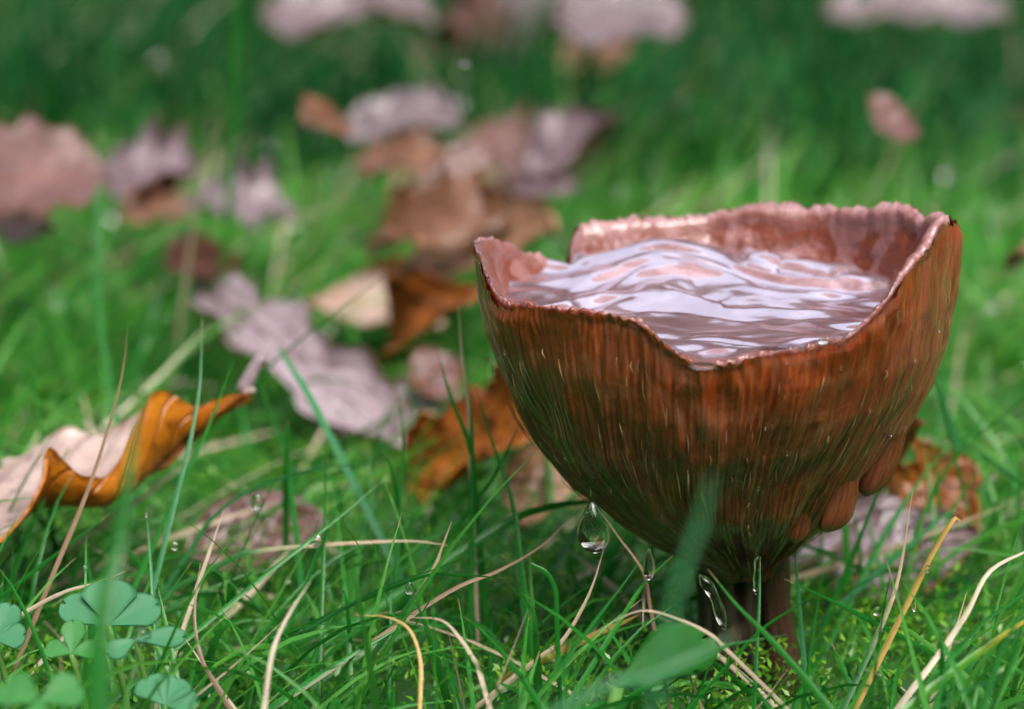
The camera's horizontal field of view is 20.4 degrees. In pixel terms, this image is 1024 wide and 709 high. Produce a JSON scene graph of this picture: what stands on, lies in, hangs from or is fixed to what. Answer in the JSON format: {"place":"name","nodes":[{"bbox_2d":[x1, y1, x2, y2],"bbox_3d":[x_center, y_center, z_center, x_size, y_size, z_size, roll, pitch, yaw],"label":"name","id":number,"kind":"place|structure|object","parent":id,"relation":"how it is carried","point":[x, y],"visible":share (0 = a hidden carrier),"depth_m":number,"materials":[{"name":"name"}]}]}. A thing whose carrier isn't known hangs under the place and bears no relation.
{"place":"outdoors","nodes":[
{"label":"outdoors","id":0,"kind":"place"},
{"bbox_2d":[0,0,1023,217],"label":"grass","id":1,"kind":"structure","parent":0,"point":[970,71],"depth_m":0.58,"materials":[{"name":"plant"}]},
{"bbox_2d":[259,0,374,39],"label":"dead leaf","id":2,"kind":"object","parent":1,"relation":"on","point":[293,19],"visible":1,"depth_m":0.53,"materials":[{"name":"plant"}]},
{"bbox_2d":[374,0,465,51],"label":"dead leaf","id":3,"kind":"object","parent":1,"relation":"on","point":[447,34],"visible":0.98,"depth_m":0.56,"materials":[{"name":"plant"}]},
{"bbox_2d":[560,38,631,72],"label":"dead leaf","id":4,"kind":"object","parent":1,"relation":"on","point":[618,46],"visible":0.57,"depth_m":0.59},
{"bbox_2d":[553,0,688,48],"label":"dead leaf","id":5,"kind":"object","parent":1,"relation":"on","point":[591,24],"visible":1,"depth_m":0.51,"materials":[{"name":"plant"}]},
{"bbox_2d":[823,0,1011,26],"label":"dead leaf","id":6,"kind":"object","parent":1,"relation":"on","point":[964,13],"visible":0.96,"depth_m":0.60,"materials":[{"name":"plant"}]},
{"bbox_2d":[0,0,1023,708],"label":"ground","id":7,"kind":"structure","parent":0,"point":[910,680],"depth_m":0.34,"materials":[{"name":"plant"}]},
{"bbox_2d":[0,602,26,708],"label":"clover","id":8,"kind":"object","parent":7,"relation":"on","point":[13,632],"visible":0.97,"depth_m":0.27,"materials":[{"name":"green plant"}]},
{"bbox_2d":[0,671,83,708],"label":"clover","id":9,"kind":"object","parent":7,"relation":"on","point":[64,688],"visible":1,"depth_m":0.24,"materials":[{"name":"green plant"}]},
{"bbox_2d":[0,514,108,599],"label":"grass blade","id":10,"kind":"object","parent":7,"relation":"on","point":[30,574],"depth_m":0.29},
{"bbox_2d":[44,619,89,708],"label":"clover","id":11,"kind":"object","parent":7,"relation":"on","point":[73,633],"visible":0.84,"depth_m":0.26,"materials":[{"name":"green plant"}]},
{"bbox_2d":[10,328,127,673],"bbox_3d":[-0.045,0.018,0.283,0.002,0.039,0.023,11,18,36],"label":"dry grass blade","id":12,"kind":"object","parent":7,"relation":"on","point":[56,565],"visible":0.93,"depth_m":0.28,"materials":[{"name":"brown plant"}]},
{"bbox_2d":[22,570,126,615],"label":"dry grass blade","id":13,"kind":"object","parent":7,"relation":"on","point":[42,602],"visible":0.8,"depth_m":0.28,"materials":[{"name":"plant"}]},
{"bbox_2d":[59,580,161,708],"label":"clover","id":14,"kind":"object","parent":7,"relation":"on","point":[131,606],"visible":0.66,"depth_m":0.27,"materials":[{"name":"green plant"}]},
{"bbox_2d":[87,400,142,708],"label":"grass blade","id":15,"kind":"object","parent":7,"relation":"on","point":[98,686],"depth_m":0.21,"materials":[{"name":"plant"}]},
{"bbox_2d":[95,182,139,569],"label":"grass blade","id":16,"kind":"object","parent":7,"relation":"on","point":[104,351],"depth_m":0.35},
{"bbox_2d":[0,353,267,542],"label":"dead leaf","id":17,"kind":"object","parent":7,"relation":"on","point":[166,420],"visible":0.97,"depth_m":0.31,"materials":[{"name":"plant"}]},
{"bbox_2d":[110,626,185,708],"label":"clover","id":18,"kind":"object","parent":7,"relation":"on","point":[121,648],"visible":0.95,"depth_m":0.26,"materials":[{"name":"green plant"}]},
{"bbox_2d":[133,626,150,643],"bbox_3d":[-0.034,0.026,0.262,0.002,0.002,0.002,0,14,0],"label":"water drop","id":19,"kind":"object","parent":18,"relation":"on","point":[141,634],"visible":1,"depth_m":0.26,"materials":[{"name":"clear"}]},
{"bbox_2d":[103,114,198,199],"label":"dead leaf","id":20,"kind":"object","parent":7,"relation":"on","point":[165,159],"visible":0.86,"depth_m":0.45,"materials":[{"name":"plant"}]},
{"bbox_2d":[147,520,162,708],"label":"grass blade","id":21,"kind":"object","parent":7,"relation":"on","point":[153,594],"depth_m":0.28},
{"bbox_2d":[122,327,201,708],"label":"grass blade","id":22,"kind":"object","parent":7,"relation":"on","point":[170,520],"depth_m":0.29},
{"bbox_2d":[135,673,198,708],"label":"clover","id":23,"kind":"object","parent":7,"relation":"on","point":[171,691],"visible":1,"depth_m":0.26,"materials":[{"name":"green plant"}]},
{"bbox_2d":[112,359,233,633],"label":"grass blade","id":24,"kind":"object","parent":7,"relation":"on","point":[154,543],"depth_m":0.29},
{"bbox_2d":[154,513,222,708],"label":"dry grass blade","id":25,"kind":"object","parent":7,"relation":"on","point":[190,607],"visible":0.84,"depth_m":0.28,"materials":[{"name":"plant"}]},
{"bbox_2d":[167,117,220,393],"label":"dry grass blade","id":26,"kind":"object","parent":7,"relation":"on","point":[185,283],"visible":0.84,"depth_m":0.39,"materials":[{"name":"plant"}]},
{"bbox_2d":[162,230,258,289],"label":"dead leaf","id":27,"kind":"object","parent":7,"relation":"on","point":[209,249],"visible":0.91,"depth_m":0.41,"materials":[{"name":"plant"}]},
{"bbox_2d":[193,567,231,708],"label":"dry grass blade","id":28,"kind":"object","parent":7,"relation":"on","point":[220,692],"visible":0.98,"depth_m":0.27,"materials":[{"name":"brown plant"}]},
{"bbox_2d":[211,0,237,390],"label":"grass blade","id":29,"kind":"object","parent":7,"relation":"on","point":[230,182],"depth_m":0.41,"materials":[{"name":"plant"}]},
{"bbox_2d":[8,540,447,674],"bbox_3d":[-0.032,0.027,0.292,0.051,0.018,0.003,0,14,0],"label":"grass blade","id":30,"kind":"object","parent":7,"relation":"on","point":[216,566],"depth_m":0.29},
{"bbox_2d":[109,478,384,705],"bbox_3d":[-0.030,0.027,0.281,0.043,0.024,0.001,-9,17,-32],"label":"grass blade","id":31,"kind":"object","parent":7,"relation":"on","point":[224,608],"depth_m":0.28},
{"bbox_2d":[185,490,331,572],"bbox_3d":[-0.029,0.020,0.324,0.016,0.007,0.010,0,14,0],"label":"dead leaf","id":32,"kind":"object","parent":7,"relation":"on","point":[309,510],"visible":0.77,"depth_m":0.32,"materials":[{"name":"plant"}]},
{"bbox_2d":[138,271,391,515],"bbox_3d":[-0.032,0.006,0.334,0.047,0.039,0.004,13,19,42],"label":"grass blade","id":33,"kind":"object","parent":7,"relation":"on","point":[216,425],"depth_m":0.33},
{"bbox_2d":[158,465,386,600],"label":"grass blade","id":34,"kind":"object","parent":7,"relation":"on","point":[204,527],"depth_m":0.30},
{"bbox_2d":[246,348,315,697],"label":"grass blade","id":35,"kind":"object","parent":7,"relation":"on","point":[298,555],"depth_m":0.31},
{"bbox_2d":[262,581,310,708],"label":"dry grass blade","id":36,"kind":"object","parent":7,"relation":"on","point":[267,682],"visible":0.99,"depth_m":0.25,"materials":[{"name":"plant"}]},
{"bbox_2d":[188,274,412,449],"bbox_3d":[-0.032,0.002,0.380,0.014,0.016,0.061,-10,17,-36],"label":"dead leaf","id":37,"kind":"object","parent":7,"relation":"on","point":[315,353],"visible":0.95,"depth_m":0.38,"materials":[{"name":"plant"}]},
{"bbox_2d":[254,484,350,708],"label":"grass blade","id":38,"kind":"object","parent":7,"relation":"on","point":[304,586],"depth_m":0.29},
{"bbox_2d":[121,572,508,702],"bbox_3d":[-0.021,0.029,0.284,0.042,0.018,0.011,0,14,0],"label":"grass blade","id":39,"kind":"object","parent":7,"relation":"on","point":[362,600],"depth_m":0.28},
{"bbox_2d":[317,454,325,699],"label":"grass blade","id":40,"kind":"object","parent":7,"relation":"on","point":[321,603],"depth_m":0.29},
{"bbox_2d":[299,93,355,135],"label":"dead leaf","id":41,"kind":"object","parent":7,"relation":"on","point":[322,113],"visible":1,"depth_m":0.41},
{"bbox_2d":[197,546,491,700],"bbox_3d":[-0.022,0.029,0.279,0.040,0.020,0.007,0,14,0],"label":"grass blade","id":42,"kind":"object","parent":7,"relation":"on","point":[304,631],"depth_m":0.28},
{"bbox_2d":[278,348,458,686],"bbox_3d":[-0.015,0.017,0.309,0.001,0.029,0.041,-8,16,-30],"label":"grass blade","id":43,"kind":"object","parent":7,"relation":"on","point":[350,476],"depth_m":0.31,"materials":[{"name":"plant"}]},
{"bbox_2d":[308,270,444,329],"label":"dead leaf","id":44,"kind":"object","parent":7,"relation":"on","point":[333,300],"visible":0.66,"depth_m":0.41,"materials":[{"name":"plant"}]},
{"bbox_2d":[356,615,422,708],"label":"dry grass blade","id":45,"kind":"object","parent":7,"relation":"on","point":[420,666],"visible":1,"depth_m":0.26,"materials":[{"name":"plant"}]},
{"bbox_2d":[338,522,451,697],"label":"grass blade","id":46,"kind":"object","parent":7,"relation":"on","point":[377,648],"depth_m":0.28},
{"bbox_2d":[387,382,403,684],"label":"grass blade","id":47,"kind":"object","parent":7,"relation":"on","point":[395,573],"depth_m":0.30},
{"bbox_2d":[221,500,590,708],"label":"grass blade","id":48,"kind":"object","parent":7,"relation":"on","point":[479,539],"depth_m":0.29,"materials":[{"name":"plant"}]},
{"bbox_2d":[391,374,461,422],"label":"dead leaf","id":49,"kind":"object","parent":7,"relation":"on","point":[400,384],"visible":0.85,"depth_m":0.38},
{"bbox_2d":[408,344,461,400],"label":"dead leaf","id":50,"kind":"object","parent":49,"relation":"on","point":[429,370],"visible":0.97,"depth_m":0.37,"materials":[{"name":"plant"}]},
{"bbox_2d":[276,509,577,708],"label":"dry grass blade","id":51,"kind":"object","parent":7,"relation":"on","point":[435,599],"visible":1,"depth_m":0.28,"materials":[{"name":"brown plant"}]},
{"bbox_2d":[377,268,478,365],"bbox_3d":[-0.013,-0.004,0.380,0.020,0.015,0.010,13,19,42],"label":"dead leaf","id":52,"kind":"object","parent":7,"relation":"on","point":[421,301],"visible":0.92,"depth_m":0.38,"materials":[{"name":"plant"}]},
{"bbox_2d":[344,421,520,682],"bbox_3d":[-0.009,0.021,0.296,0.020,0.028,0.007,0,14,0],"label":"grass blade","id":53,"kind":"object","parent":7,"relation":"on","point":[450,536],"depth_m":0.30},
{"bbox_2d":[364,164,514,257],"bbox_3d":[-0.011,-0.021,0.413,0.022,0.014,0.023,0,14,0],"label":"dead leaf","id":54,"kind":"object","parent":7,"relation":"on","point":[445,210],"visible":1,"depth_m":0.41,"materials":[{"name":"plant"}]},
{"bbox_2d":[411,617,492,708],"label":"dry grass blade","id":55,"kind":"object","parent":7,"relation":"on","point":[480,675],"visible":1,"depth_m":0.26,"materials":[{"name":"plant"}]},
{"bbox_2d":[417,0,511,62],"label":"dead leaf","id":56,"kind":"object","parent":7,"relation":"on","point":[461,10],"visible":0.46,"depth_m":0.64,"materials":[{"name":"plant"}]},
{"bbox_2d":[436,348,493,673],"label":"grass blade","id":57,"kind":"object","parent":7,"relation":"on","point":[482,582],"depth_m":0.30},
{"bbox_2d":[404,363,531,503],"bbox_3d":[-0.005,0.011,0.341,0.026,0.022,0.011,10,17,35],"label":"dead leaf","id":58,"kind":"object","parent":7,"relation":"on","point":[501,422],"visible":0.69,"depth_m":0.34,"materials":[{"name":"plant"}]},
{"bbox_2d":[458,306,479,683],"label":"dry grass blade","id":59,"kind":"object","parent":7,"relation":"on","point":[475,559],"visible":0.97,"depth_m":0.30,"materials":[{"name":"plant"}]},
{"bbox_2d":[411,98,530,200],"bbox_3d":[-0.008,-0.032,0.510,0.023,0.025,0.028,0,14,0],"label":"dead leaf","id":60,"kind":"object","parent":7,"relation":"on","point":[489,143],"visible":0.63,"depth_m":0.51,"materials":[{"name":"plant"}]},
{"bbox_2d":[467,384,474,703],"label":"grass blade","id":61,"kind":"object","parent":7,"relation":"on","point":[471,544],"depth_m":0.29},
{"bbox_2d":[475,386,533,681],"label":"grass blade","id":62,"kind":"object","parent":7,"relation":"on","point":[522,579],"depth_m":0.29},
{"bbox_2d":[0,0,1023,393],"bbox_3d":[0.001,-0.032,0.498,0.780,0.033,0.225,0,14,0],"label":"grass","id":63,"kind":"structure","parent":7,"relation":"on","point":[328,253],"depth_m":0.48,"materials":[{"name":"plant"}]},
{"bbox_2d":[0,209,54,245],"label":"dead leaf","id":64,"kind":"object","parent":63,"relation":"on","point":[17,226],"visible":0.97,"depth_m":0.42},
{"bbox_2d":[0,114,107,217],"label":"dead leaf","id":65,"kind":"object","parent":63,"relation":"on","point":[42,165],"visible":0.98,"depth_m":0.41,"materials":[{"name":"plant"}]},
{"bbox_2d":[120,177,190,226],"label":"dead leaf","id":66,"kind":"object","parent":63,"relation":"on","point":[138,208],"visible":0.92,"depth_m":0.45,"materials":[{"name":"plant"}]},
{"bbox_2d":[183,151,297,230],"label":"dead leaf","id":67,"kind":"object","parent":63,"relation":"on","point":[257,198],"visible":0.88,"depth_m":0.44,"materials":[{"name":"plant"}]},
{"bbox_2d":[357,254,446,280],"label":"dead leaf","id":68,"kind":"object","parent":63,"relation":"on","point":[386,265],"visible":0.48,"depth_m":0.43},
{"bbox_2d":[391,194,560,280],"bbox_3d":[-0.005,-0.015,0.410,0.014,0.018,0.044,-12,18,-39],"label":"dead leaf","id":69,"kind":"object","parent":68,"relation":"on","point":[534,217],"visible":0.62,"depth_m":0.41,"materials":[{"name":"plant"}]},
{"bbox_2d":[356,119,448,180],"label":"dead leaf","id":70,"kind":"object","parent":63,"relation":"on","point":[421,149],"visible":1,"depth_m":0.45,"materials":[{"name":"plant"}]},
{"bbox_2d":[345,83,461,142],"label":"dead leaf","id":71,"kind":"object","parent":63,"relation":"on","point":[378,117],"visible":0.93,"depth_m":0.46,"materials":[{"name":"plant"}]},
{"bbox_2d":[510,141,577,198],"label":"dead leaf","id":72,"kind":"object","parent":63,"relation":"on","point":[540,157],"visible":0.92,"depth_m":0.45,"materials":[{"name":"plant"}]},
{"bbox_2d":[0,43,1023,688],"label":"droplets","id":73,"kind":"object","parent":7,"relation":"on","point":[946,169],"visible":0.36,"depth_m":0.48,"materials":[{"name":"clear liquid"}]},
{"bbox_2d":[0,201,1023,708],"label":"thatch","id":74,"kind":"object","parent":7,"relation":"on","point":[642,617],"visible":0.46,"depth_m":0.32,"materials":[{"name":"plant"}]},
{"bbox_2d":[488,0,556,85],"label":"dead leaf","id":75,"kind":"object","parent":7,"relation":"on","point":[508,4],"visible":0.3,"depth_m":0.67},
{"bbox_2d":[476,550,603,708],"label":"dry grass blade","id":76,"kind":"object","parent":7,"relation":"on","point":[509,680],"visible":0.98,"depth_m":0.27,"materials":[{"name":"plant"}]},
{"bbox_2d":[500,438,586,526],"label":"dead leaf","id":77,"kind":"object","parent":7,"relation":"on","point":[532,477],"visible":0.43,"depth_m":0.34,"materials":[{"name":"plant"}]},
{"bbox_2d":[530,563,562,706],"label":"grass blade","id":78,"kind":"object","parent":7,"relation":"on","point":[548,575],"depth_m":0.27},
{"bbox_2d":[466,614,639,696],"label":"dry grass blade","id":79,"kind":"object","parent":7,"relation":"on","point":[565,649],"visible":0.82,"depth_m":0.29,"materials":[{"name":"plant"}]},
{"bbox_2d":[522,106,619,179],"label":"dead leaf","id":80,"kind":"object","parent":7,"relation":"on","point":[571,136],"visible":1,"depth_m":0.46,"materials":[{"name":"plant"}]},
{"bbox_2d":[531,546,649,707],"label":"grass blade","id":81,"kind":"object","parent":7,"relation":"on","point":[580,639],"depth_m":0.27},
{"bbox_2d":[566,557,670,701],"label":"grass blade","id":82,"kind":"object","parent":7,"relation":"on","point":[596,658],"depth_m":0.27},
{"bbox_2d":[601,513,671,708],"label":"dry grass blade","id":83,"kind":"object","parent":7,"relation":"on","point":[651,613],"visible":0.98,"depth_m":0.27,"materials":[{"name":"brown plant"}]},
{"bbox_2d":[556,630,741,708],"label":"grass blade","id":84,"kind":"object","parent":7,"relation":"on","point":[596,692],"depth_m":0.20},
{"bbox_2d":[607,622,717,708],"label":"weed","id":85,"kind":"object","parent":7,"relation":"on","point":[687,640],"visible":0.64,"depth_m":0.27,"materials":[{"name":"green plant"}]},
{"bbox_2d":[650,476,712,708],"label":"grass blade","id":86,"kind":"object","parent":7,"relation":"on","point":[668,628],"depth_m":0.18,"materials":[{"name":"plant"}]},
{"bbox_2d":[599,610,789,708],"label":"dry grass blade","id":87,"kind":"object","parent":7,"relation":"on","point":[746,669],"visible":0.93,"depth_m":0.26,"materials":[{"name":"plant"}]},
{"bbox_2d":[472,201,962,701],"bbox_3d":[0.020,0.011,0.289,0.049,0.053,0.046,0,14,0],"label":"mushroom","id":88,"kind":"object","parent":7,"relation":"on","point":[581,382],"visible":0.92,"depth_m":0.27,"materials":[{"name":"plant"}]},
{"bbox_2d":[577,501,609,552],"bbox_3d":[0.008,0.017,0.272,0.003,0.005,0.003,0,14,0],"label":"water drop","id":89,"kind":"object","parent":88,"relation":"on","point":[593,533],"visible":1,"depth_m":0.27,"materials":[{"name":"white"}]},
{"bbox_2d":[503,238,888,359],"bbox_3d":[0.020,-0.007,0.285,0.045,0.004,0.043,0,14,0],"label":"rainwater","id":90,"kind":"object","parent":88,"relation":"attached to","point":[674,303],"visible":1,"depth_m":0.29,"materials":[{"name":"liquid"}]},
{"bbox_2d":[689,361,716,369],"bbox_3d":[0.018,0.001,0.262,0.003,0.001,0.003,0,14,0],"label":"water drop","id":91,"kind":"object","parent":88,"relation":"on","point":[701,365],"visible":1,"depth_m":0.26,"materials":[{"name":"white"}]},
{"bbox_2d":[698,574,726,629],"bbox_3d":[0.019,0.024,0.274,0.003,0.005,0.002,0,14,0],"label":"water trickle","id":92,"kind":"object","parent":88,"relation":"attached to","point":[707,585],"visible":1,"depth_m":0.27,"materials":[{"name":"white"}]},
{"bbox_2d":[753,555,760,594],"bbox_3d":[0.023,0.021,0.272,0.001,0.004,0.001,0,14,0],"label":"water trickle","id":93,"kind":"object","parent":88,"relation":"on","point":[757,560],"visible":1,"depth_m":0.27,"materials":[{"name":"white"}]},
{"bbox_2d":[752,558,760,708],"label":"grass blade","id":94,"kind":"object","parent":7,"relation":"on","point":[756,654],"depth_m":0.27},
{"bbox_2d":[686,574,844,708],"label":"grass blade","id":95,"kind":"object","parent":7,"relation":"on","point":[715,679],"depth_m":0.26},
{"bbox_2d":[708,570,833,708],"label":"grass blade","id":96,"kind":"object","parent":7,"relation":"on","point":[809,683],"depth_m":0.26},
{"bbox_2d":[794,553,809,708],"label":"grass blade","id":97,"kind":"object","parent":7,"relation":"on","point":[802,646],"depth_m":0.28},
{"bbox_2d":[791,540,863,574],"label":"dry grass blade","id":98,"kind":"object","parent":7,"relation":"on","point":[810,561],"visible":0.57,"depth_m":0.32,"materials":[{"name":"plant"}]},
{"bbox_2d":[810,492,878,667],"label":"grass blade","id":99,"kind":"object","parent":7,"relation":"on","point":[836,597],"depth_m":0.30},
{"bbox_2d":[790,493,906,565],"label":"dead leaf","id":100,"kind":"object","parent":7,"relation":"on","point":[862,506],"visible":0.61,"depth_m":0.32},
{"bbox_2d":[841,491,912,708],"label":"grass blade","id":101,"kind":"object","parent":7,"relation":"on","point":[856,680],"depth_m":0.27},
{"bbox_2d":[802,441,953,693],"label":"grass blade","id":102,"kind":"object","parent":7,"relation":"on","point":[868,566],"depth_m":0.30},
{"bbox_2d":[804,505,959,636],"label":"grass blade","id":103,"kind":"object","parent":7,"relation":"on","point":[877,572],"depth_m":0.30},
{"bbox_2d":[857,418,925,496],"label":"dead leaf","id":104,"kind":"object","parent":7,"relation":"on","point":[913,429],"visible":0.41,"depth_m":0.32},
{"bbox_2d":[868,93,920,141],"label":"dead leaf","id":105,"kind":"object","parent":7,"relation":"on","point":[892,118],"visible":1,"depth_m":0.40,"materials":[{"name":"plant"}]},
{"bbox_2d":[785,579,1021,694],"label":"grass blade","id":106,"kind":"object","parent":7,"relation":"on","point":[877,623],"depth_m":0.28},
{"bbox_2d":[829,507,979,603],"bbox_3d":[0.044,0.022,0.317,0.018,0.008,0.010,0,14,0],"label":"dead leaf","id":107,"kind":"object","parent":7,"relation":"on","point":[882,517],"visible":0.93,"depth_m":0.32,"materials":[{"name":"plant"}]},
{"bbox_2d":[854,516,960,708],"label":"dry grass blade","id":108,"kind":"object","parent":7,"relation":"on","point":[914,589],"visible":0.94,"depth_m":0.27,"materials":[{"name":"plant"}]},
{"bbox_2d":[879,438,981,527],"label":"dead leaf","id":109,"kind":"object","parent":7,"relation":"on","point":[950,490],"visible":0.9,"depth_m":0.33,"materials":[{"name":"plant"}]},
{"bbox_2d":[936,373,972,592],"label":"grass blade","id":110,"kind":"object","parent":7,"relation":"on","point":[967,576],"depth_m":0.33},
{"bbox_2d":[894,552,1023,708],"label":"dry grass blade","id":111,"kind":"object","parent":7,"relation":"on","point":[911,690],"visible":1,"depth_m":0.26,"materials":[{"name":"plant"}]},
{"bbox_2d":[900,620,1023,708],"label":"grass blade","id":112,"kind":"object","parent":7,"relation":"on","point":[914,702],"depth_m":0.26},
{"bbox_2d":[954,440,1023,487],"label":"grass blade","id":113,"kind":"object","parent":7,"relation":"on","point":[1001,468],"depth_m":0.32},
{"bbox_2d":[1004,243,1023,272],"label":"dead leaf","id":114,"kind":"object","parent":7,"relation":"on","point":[1014,260],"visible":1,"depth_m":0.37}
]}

